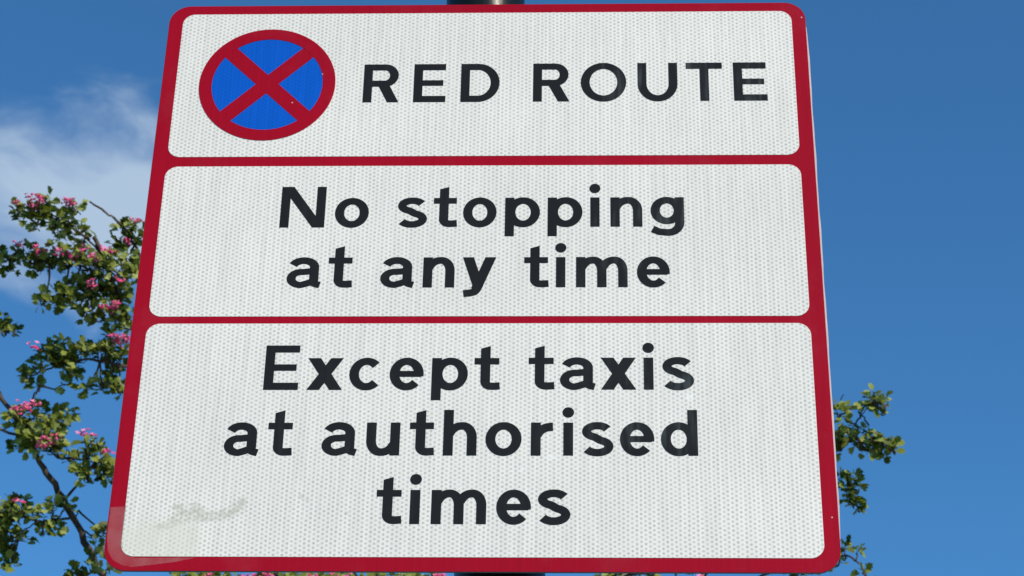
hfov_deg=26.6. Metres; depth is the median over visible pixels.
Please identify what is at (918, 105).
sky
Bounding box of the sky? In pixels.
[0,0,1023,575]
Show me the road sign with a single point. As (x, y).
(480, 289)
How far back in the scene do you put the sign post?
2.09 m
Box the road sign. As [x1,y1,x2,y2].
[104,3,840,573]
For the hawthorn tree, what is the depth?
7.37 m
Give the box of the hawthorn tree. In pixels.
[0,186,905,575]
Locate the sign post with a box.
[447,0,544,575]

